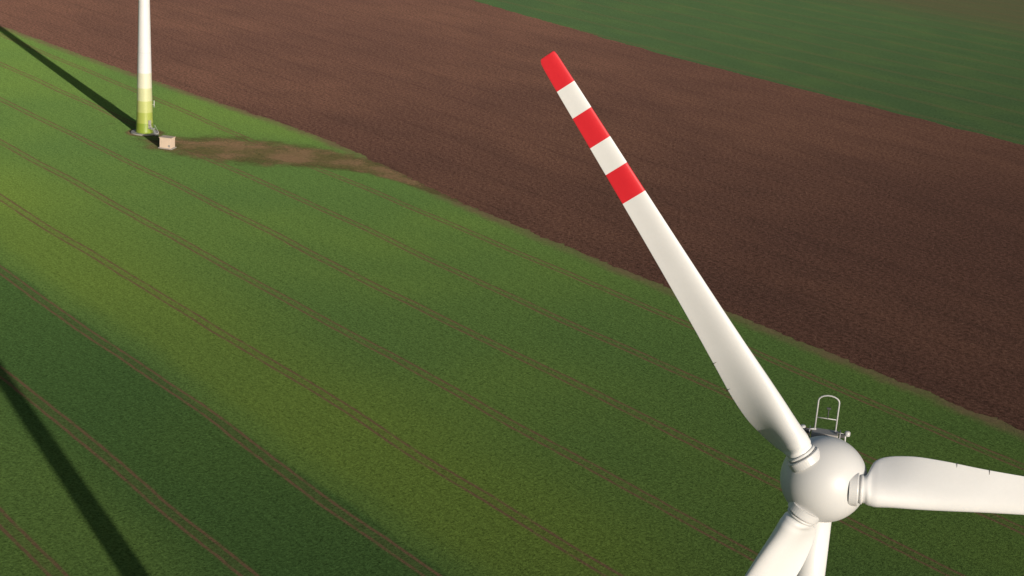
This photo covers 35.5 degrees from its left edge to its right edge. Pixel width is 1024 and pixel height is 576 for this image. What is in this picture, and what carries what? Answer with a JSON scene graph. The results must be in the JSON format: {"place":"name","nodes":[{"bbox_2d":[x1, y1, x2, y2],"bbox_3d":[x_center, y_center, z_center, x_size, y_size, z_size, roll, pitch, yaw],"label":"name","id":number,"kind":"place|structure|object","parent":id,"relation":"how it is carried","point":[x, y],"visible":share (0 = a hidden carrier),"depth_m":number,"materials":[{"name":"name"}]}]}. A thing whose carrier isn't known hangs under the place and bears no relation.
{"place":"outdoors","nodes":[
{"label":"outdoors","id":0,"kind":"place"},
{"bbox_2d":[127,129,454,199],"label":"dirt path","id":1,"kind":"structure","parent":0,"point":[268,153],"depth_m":456.49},
{"bbox_2d":[130,0,158,135],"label":"wind turbine","id":2,"kind":"object","parent":1,"relation":"on","point":[144,122],"visible":1,"depth_m":466.24,"materials":[{"name":"metal"}]},
{"bbox_2d":[158,135,176,149],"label":"transformer kiosk","id":3,"kind":"object","parent":1,"relation":"on","point":[167,142],"visible":1,"depth_m":455.38,"materials":[{"name":"concrete"}]},
{"bbox_2d":[0,0,1023,575],"bbox_3d":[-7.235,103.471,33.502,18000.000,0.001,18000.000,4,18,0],"label":"ground","id":4,"kind":"structure","parent":0,"point":[210,366],"depth_m":304.47,"materials":[{"name":"green plant"}]},
{"bbox_2d":[541,51,1023,575],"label":"wind turbine","id":5,"kind":"object","parent":4,"relation":"on","point":[825,479],"visible":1,"depth_m":87.06,"materials":[{"name":"metal"}]},
{"bbox_2d":[0,0,1023,430],"bbox_3d":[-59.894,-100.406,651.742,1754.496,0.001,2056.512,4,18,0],"label":"ploughed field","id":6,"kind":"structure","parent":0,"point":[884,242],"depth_m":493.26,"materials":[{"name":"soil"}]}
]}

